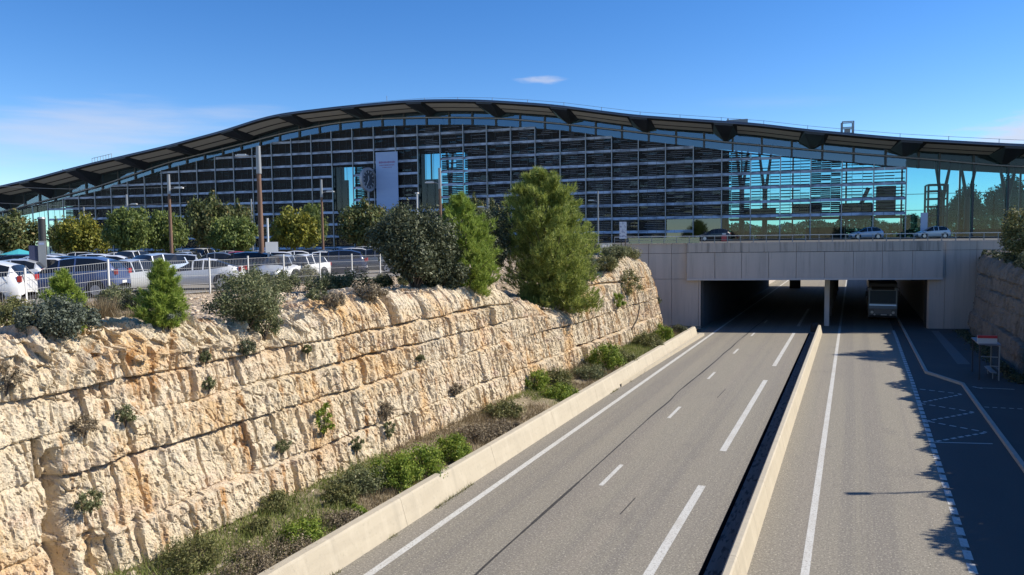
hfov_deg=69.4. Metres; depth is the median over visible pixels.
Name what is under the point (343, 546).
roadside barrier
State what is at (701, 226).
shop window
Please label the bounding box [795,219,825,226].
parking tree
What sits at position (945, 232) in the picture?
parked car
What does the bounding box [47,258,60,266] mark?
parked car
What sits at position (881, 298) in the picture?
coach
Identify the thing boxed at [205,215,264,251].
parking tree
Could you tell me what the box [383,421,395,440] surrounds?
rock shrub
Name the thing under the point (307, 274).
shrub
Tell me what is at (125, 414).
rock shrub
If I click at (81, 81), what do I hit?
sky
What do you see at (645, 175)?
railway station
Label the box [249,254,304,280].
parked car
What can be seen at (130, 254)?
parked car
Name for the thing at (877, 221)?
parking tree
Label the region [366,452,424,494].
verge bush
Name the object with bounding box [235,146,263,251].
lamp pole
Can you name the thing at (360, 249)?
parked car
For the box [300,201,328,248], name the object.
parking tree
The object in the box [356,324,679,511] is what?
dry grass
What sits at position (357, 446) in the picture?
rock shrub
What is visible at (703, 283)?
underpass bridge
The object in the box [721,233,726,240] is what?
traffic barrier
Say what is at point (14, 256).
parked car
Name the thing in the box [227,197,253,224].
parking tree
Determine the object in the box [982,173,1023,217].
parking tree
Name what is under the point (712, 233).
parked car
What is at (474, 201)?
parking tree
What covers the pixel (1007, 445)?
kerb
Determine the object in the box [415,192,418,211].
white post
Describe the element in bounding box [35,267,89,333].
pine tree
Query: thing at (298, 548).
verge bush
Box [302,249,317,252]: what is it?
parked car
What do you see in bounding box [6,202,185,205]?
overhead cable
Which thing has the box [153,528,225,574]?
verge bush
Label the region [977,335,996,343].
stop sign panel
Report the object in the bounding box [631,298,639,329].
dead branch
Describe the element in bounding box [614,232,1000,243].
deck railing
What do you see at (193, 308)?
rubble
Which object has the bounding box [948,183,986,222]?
parking tree
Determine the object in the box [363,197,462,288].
holm oak
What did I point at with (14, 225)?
parking tree
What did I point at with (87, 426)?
rock shrub
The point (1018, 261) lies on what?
scrub
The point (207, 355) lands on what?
rock shrub
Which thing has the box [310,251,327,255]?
parked car
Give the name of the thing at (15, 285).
parked car
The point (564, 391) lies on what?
verge bush
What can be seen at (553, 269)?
pine tree
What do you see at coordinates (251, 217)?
lamp pole
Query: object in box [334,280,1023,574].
road
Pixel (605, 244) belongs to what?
utility cabinet
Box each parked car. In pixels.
[0,254,28,260]
[0,261,38,304]
[1,259,45,272]
[23,255,57,257]
[35,256,131,297]
[47,253,69,255]
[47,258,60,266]
[50,256,80,258]
[66,252,97,255]
[78,254,110,256]
[82,259,152,294]
[98,255,129,259]
[115,250,149,258]
[132,253,188,288]
[172,252,201,256]
[174,258,246,289]
[175,254,200,261]
[189,248,214,255]
[200,252,231,259]
[225,251,272,271]
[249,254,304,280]
[266,252,292,254]
[270,254,330,281]
[288,250,309,254]
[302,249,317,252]
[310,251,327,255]
[322,249,367,277]
[344,248,365,251]
[362,248,393,272]
[696,228,730,240]
[848,227,883,238]
[913,226,950,238]
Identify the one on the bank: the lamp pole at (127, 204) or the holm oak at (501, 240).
the holm oak at (501, 240)
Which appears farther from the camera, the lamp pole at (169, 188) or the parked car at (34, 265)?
the lamp pole at (169, 188)
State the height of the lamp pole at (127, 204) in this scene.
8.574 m
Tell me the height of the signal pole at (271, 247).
4.108 m
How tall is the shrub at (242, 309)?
2.031 m
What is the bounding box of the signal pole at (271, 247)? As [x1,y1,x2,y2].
[265,218,277,256]
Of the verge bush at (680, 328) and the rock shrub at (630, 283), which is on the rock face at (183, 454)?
the rock shrub at (630, 283)
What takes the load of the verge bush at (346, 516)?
on the verge
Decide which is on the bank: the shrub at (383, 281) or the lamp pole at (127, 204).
the shrub at (383, 281)
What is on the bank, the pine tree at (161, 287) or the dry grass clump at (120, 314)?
the dry grass clump at (120, 314)
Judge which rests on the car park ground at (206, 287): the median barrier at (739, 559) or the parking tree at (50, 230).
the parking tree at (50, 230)
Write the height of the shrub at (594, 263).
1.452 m
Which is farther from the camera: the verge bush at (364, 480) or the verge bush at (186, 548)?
the verge bush at (364, 480)
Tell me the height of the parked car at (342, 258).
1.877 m
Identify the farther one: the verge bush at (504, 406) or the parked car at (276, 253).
the parked car at (276, 253)
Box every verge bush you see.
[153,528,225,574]
[218,541,291,574]
[237,515,271,535]
[256,486,293,514]
[259,528,316,560]
[275,513,325,549]
[317,507,362,530]
[320,482,359,507]
[327,462,390,496]
[347,503,367,515]
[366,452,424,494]
[374,438,448,481]
[435,431,472,463]
[456,419,505,443]
[480,397,526,419]
[490,418,520,433]
[524,368,551,392]
[538,380,578,400]
[545,364,574,385]
[570,362,606,380]
[583,341,627,369]
[603,348,638,364]
[630,330,663,347]
[652,323,673,340]
[672,323,687,332]
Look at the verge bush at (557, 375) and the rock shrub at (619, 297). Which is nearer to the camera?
the verge bush at (557, 375)
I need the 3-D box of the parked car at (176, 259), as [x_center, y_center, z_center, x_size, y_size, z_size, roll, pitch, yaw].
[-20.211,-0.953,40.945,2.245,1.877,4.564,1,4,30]
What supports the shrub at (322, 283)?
on the bank
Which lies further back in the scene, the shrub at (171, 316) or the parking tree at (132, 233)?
the parking tree at (132, 233)
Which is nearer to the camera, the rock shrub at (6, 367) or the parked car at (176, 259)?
the rock shrub at (6, 367)
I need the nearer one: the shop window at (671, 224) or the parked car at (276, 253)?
the parked car at (276, 253)
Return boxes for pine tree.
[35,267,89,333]
[127,256,190,330]
[437,191,504,296]
[490,166,604,317]
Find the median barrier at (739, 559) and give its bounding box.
[721,323,821,574]
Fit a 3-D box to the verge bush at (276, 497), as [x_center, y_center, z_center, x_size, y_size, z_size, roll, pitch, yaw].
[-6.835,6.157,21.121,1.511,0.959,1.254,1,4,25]
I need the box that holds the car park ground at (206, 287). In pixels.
[0,246,599,304]
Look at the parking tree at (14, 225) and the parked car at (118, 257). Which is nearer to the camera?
the parked car at (118, 257)
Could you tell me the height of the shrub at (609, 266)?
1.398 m
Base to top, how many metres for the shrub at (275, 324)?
1.385 m
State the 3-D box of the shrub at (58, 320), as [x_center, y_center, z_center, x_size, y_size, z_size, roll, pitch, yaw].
[-10.440,0.694,16.959,1.592,1.141,1.750,1,4,25]
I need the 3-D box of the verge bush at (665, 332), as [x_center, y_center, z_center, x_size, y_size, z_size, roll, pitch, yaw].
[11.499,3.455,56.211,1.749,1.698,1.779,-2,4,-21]
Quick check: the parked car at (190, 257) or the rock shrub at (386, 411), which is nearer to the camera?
the rock shrub at (386, 411)
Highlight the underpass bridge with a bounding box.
[582,238,1019,328]
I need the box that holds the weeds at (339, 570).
[331,381,631,574]
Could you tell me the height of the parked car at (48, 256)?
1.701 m
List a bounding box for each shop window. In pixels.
[666,219,692,237]
[694,219,720,236]
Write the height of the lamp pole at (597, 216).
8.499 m
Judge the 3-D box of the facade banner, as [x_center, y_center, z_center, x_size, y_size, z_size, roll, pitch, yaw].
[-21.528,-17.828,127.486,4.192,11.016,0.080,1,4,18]
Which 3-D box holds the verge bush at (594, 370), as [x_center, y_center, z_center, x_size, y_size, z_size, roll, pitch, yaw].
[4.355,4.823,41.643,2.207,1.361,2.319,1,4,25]
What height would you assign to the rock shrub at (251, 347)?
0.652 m
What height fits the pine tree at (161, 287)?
2.349 m
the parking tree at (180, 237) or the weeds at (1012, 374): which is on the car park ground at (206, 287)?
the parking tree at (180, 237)
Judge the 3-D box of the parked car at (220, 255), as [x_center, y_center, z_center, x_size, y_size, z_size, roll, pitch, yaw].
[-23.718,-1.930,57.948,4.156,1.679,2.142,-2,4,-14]
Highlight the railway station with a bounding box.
[0,97,1023,253]
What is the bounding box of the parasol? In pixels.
[0,249,28,254]
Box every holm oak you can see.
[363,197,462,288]
[422,243,472,289]
[460,202,514,271]
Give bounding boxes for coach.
[866,280,900,318]
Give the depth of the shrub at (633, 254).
57.61 m
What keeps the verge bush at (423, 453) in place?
on the verge
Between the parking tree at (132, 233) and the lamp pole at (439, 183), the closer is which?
the lamp pole at (439, 183)
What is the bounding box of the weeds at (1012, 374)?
[952,329,1023,383]
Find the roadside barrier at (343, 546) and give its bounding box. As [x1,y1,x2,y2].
[258,327,696,574]
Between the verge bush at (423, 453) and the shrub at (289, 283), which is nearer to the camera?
the verge bush at (423, 453)
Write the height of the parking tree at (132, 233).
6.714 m
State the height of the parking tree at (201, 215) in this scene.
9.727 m
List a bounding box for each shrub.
[0,293,36,325]
[0,359,25,395]
[9,293,103,340]
[69,413,98,437]
[71,487,103,516]
[94,282,132,312]
[114,404,138,427]
[118,288,148,311]
[153,306,182,330]
[199,350,211,365]
[200,263,290,329]
[201,376,216,393]
[238,337,257,358]
[248,268,270,290]
[250,299,284,339]
[260,268,303,292]
[273,439,291,455]
[296,263,317,281]
[301,344,311,357]
[302,271,352,292]
[305,287,327,300]
[314,402,334,436]
[320,291,345,309]
[324,267,373,288]
[350,436,364,454]
[351,281,388,302]
[371,273,394,286]
[377,401,394,420]
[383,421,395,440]
[396,275,408,285]
[416,354,425,363]
[449,382,463,396]
[586,257,600,274]
[595,255,619,271]
[597,242,629,259]
[610,244,642,259]
[612,292,626,308]
[619,269,644,295]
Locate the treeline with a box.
[729,214,1023,238]
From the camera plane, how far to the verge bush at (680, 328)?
60.00 m
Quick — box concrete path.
[932,331,969,363]
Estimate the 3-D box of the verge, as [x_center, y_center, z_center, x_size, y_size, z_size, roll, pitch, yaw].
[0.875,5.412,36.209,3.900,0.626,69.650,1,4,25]
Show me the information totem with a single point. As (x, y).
(37, 252)
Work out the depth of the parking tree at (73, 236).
74.42 m
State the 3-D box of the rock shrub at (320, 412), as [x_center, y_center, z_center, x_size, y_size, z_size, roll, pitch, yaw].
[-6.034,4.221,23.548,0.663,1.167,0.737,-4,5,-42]
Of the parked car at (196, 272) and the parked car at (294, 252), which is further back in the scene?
the parked car at (294, 252)
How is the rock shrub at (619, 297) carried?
on the rock face at (183, 454)
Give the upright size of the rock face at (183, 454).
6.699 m
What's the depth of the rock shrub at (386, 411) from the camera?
26.46 m
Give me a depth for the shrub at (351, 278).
32.57 m
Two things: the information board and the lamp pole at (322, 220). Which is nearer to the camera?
the information board
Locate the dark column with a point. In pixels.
(42, 228)
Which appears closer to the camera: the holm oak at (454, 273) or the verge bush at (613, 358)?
the holm oak at (454, 273)
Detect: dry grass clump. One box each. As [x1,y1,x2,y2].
[83,295,123,318]
[110,307,134,317]
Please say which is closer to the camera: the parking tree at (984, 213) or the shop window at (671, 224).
the shop window at (671, 224)
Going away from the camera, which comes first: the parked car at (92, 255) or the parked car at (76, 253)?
the parked car at (92, 255)
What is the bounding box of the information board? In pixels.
[619,222,626,247]
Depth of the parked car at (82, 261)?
32.71 m
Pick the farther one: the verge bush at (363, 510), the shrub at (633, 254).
the shrub at (633, 254)
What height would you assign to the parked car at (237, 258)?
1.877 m
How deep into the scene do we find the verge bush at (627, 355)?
45.86 m
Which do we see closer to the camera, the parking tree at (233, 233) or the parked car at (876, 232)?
the parking tree at (233, 233)
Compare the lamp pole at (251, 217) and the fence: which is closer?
the fence
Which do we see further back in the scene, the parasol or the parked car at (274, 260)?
the parasol
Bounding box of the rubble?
[79,262,630,574]
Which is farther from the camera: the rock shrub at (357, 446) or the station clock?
the station clock
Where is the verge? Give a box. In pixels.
[109,325,701,574]
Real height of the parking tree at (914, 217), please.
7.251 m
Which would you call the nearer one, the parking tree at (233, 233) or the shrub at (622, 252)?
the shrub at (622, 252)
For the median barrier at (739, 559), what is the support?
on the road
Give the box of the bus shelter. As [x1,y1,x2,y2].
[971,337,1000,380]
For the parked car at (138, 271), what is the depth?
35.99 m
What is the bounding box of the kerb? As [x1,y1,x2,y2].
[896,316,1023,472]
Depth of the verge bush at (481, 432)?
29.05 m
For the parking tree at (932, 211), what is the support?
on the ground
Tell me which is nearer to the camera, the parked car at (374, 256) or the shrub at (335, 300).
the shrub at (335, 300)
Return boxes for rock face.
[0,255,662,574]
[968,250,1023,375]
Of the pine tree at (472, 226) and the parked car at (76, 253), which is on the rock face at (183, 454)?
the pine tree at (472, 226)
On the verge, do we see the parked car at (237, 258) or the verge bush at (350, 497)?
the verge bush at (350, 497)
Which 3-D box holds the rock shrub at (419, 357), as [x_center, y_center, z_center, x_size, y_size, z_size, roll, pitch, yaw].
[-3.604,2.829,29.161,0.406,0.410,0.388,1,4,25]
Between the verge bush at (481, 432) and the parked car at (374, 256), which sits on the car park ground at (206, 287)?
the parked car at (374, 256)
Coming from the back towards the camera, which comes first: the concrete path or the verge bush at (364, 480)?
the concrete path
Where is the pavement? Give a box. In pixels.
[895,280,1023,460]
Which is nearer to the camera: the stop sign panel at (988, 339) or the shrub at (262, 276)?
the shrub at (262, 276)
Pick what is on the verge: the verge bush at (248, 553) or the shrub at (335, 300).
the verge bush at (248, 553)
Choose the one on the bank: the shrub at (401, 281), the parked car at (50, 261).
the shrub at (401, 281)
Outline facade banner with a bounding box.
[375,151,398,212]
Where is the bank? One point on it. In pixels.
(192, 301)
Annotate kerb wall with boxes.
[622,333,703,385]
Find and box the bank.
[7,256,594,320]
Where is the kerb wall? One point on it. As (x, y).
(677, 349)
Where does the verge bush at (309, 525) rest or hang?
on the verge
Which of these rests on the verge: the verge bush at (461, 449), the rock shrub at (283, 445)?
the verge bush at (461, 449)
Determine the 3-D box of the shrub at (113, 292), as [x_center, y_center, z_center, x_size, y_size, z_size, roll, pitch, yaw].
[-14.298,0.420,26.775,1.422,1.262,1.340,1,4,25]
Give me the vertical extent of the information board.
3.288 m
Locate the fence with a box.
[0,254,399,303]
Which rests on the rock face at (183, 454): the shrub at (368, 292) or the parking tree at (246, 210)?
the shrub at (368, 292)
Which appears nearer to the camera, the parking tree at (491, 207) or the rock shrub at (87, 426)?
the rock shrub at (87, 426)
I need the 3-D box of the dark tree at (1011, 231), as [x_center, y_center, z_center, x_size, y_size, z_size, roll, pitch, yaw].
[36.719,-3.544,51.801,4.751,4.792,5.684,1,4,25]
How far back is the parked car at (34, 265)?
39.73 m
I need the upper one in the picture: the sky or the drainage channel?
the sky
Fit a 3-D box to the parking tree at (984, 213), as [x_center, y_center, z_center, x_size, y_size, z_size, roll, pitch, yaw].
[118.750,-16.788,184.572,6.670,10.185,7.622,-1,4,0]
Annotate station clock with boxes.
[359,167,375,204]
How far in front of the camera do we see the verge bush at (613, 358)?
43.77 m
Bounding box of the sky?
[0,0,1023,279]
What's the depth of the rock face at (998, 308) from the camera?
50.85 m
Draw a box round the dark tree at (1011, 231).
[997,205,1023,257]
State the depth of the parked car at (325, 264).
44.80 m
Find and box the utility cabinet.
[600,243,611,250]
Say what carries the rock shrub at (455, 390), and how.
on the rock face at (183, 454)
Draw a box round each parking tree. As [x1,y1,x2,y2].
[0,207,49,255]
[46,216,64,253]
[50,211,112,253]
[98,205,158,251]
[148,209,191,252]
[183,189,234,248]
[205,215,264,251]
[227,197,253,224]
[264,205,321,250]
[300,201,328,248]
[335,197,388,246]
[462,191,486,221]
[480,197,510,248]
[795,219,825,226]
[848,219,886,227]
[898,213,920,225]
[929,204,950,223]
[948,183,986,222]
[977,203,995,228]
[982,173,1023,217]
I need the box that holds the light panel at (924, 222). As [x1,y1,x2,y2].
[920,213,927,237]
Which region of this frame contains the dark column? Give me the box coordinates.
[37,217,46,254]
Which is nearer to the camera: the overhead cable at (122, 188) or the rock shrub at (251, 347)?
the rock shrub at (251, 347)
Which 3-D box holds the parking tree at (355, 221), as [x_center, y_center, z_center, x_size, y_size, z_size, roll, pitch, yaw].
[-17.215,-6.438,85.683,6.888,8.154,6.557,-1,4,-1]
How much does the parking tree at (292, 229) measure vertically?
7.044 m
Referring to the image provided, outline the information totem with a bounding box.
[29,241,46,267]
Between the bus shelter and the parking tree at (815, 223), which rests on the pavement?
the bus shelter
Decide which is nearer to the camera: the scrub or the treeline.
the scrub
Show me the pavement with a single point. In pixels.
(1001, 401)
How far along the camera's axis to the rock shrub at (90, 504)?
16.42 m
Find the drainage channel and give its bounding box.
[698,333,814,574]
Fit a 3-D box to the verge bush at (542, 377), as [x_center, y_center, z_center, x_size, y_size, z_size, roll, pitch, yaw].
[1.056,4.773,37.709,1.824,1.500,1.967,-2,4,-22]
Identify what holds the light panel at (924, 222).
on the underpass bridge
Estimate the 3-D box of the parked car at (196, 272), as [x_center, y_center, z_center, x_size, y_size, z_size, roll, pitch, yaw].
[-16.376,-0.708,38.453,4.697,1.624,2.225,-1,4,-10]
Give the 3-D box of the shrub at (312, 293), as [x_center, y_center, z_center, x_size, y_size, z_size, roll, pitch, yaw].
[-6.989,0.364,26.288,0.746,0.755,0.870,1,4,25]
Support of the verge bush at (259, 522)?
on the verge
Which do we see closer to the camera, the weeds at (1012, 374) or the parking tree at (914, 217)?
the weeds at (1012, 374)
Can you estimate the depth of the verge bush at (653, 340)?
52.22 m
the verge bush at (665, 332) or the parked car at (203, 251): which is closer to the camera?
the verge bush at (665, 332)
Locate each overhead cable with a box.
[3,186,184,188]
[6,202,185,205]
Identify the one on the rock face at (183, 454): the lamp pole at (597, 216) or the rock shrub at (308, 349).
the rock shrub at (308, 349)
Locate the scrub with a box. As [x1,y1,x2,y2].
[979,249,1023,268]
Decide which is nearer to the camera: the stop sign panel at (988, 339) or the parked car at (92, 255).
the stop sign panel at (988, 339)
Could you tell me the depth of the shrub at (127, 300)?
25.83 m
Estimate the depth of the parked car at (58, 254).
61.59 m
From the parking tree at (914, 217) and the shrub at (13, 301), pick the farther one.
the parking tree at (914, 217)
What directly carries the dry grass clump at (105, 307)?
on the bank
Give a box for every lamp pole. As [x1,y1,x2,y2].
[125,194,137,209]
[167,174,183,253]
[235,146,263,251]
[250,199,253,250]
[320,179,333,249]
[425,168,441,216]
[588,191,598,256]
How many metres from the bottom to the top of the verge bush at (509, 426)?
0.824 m
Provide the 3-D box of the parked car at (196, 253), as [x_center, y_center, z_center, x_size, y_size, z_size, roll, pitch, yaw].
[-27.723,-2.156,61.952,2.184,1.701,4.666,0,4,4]
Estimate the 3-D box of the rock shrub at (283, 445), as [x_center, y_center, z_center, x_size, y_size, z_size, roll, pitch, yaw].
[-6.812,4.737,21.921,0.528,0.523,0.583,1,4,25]
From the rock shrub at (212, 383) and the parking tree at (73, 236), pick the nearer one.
the rock shrub at (212, 383)
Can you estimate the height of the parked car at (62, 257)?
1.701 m
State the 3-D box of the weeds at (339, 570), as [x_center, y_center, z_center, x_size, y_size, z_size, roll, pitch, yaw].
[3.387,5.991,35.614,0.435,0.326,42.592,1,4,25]

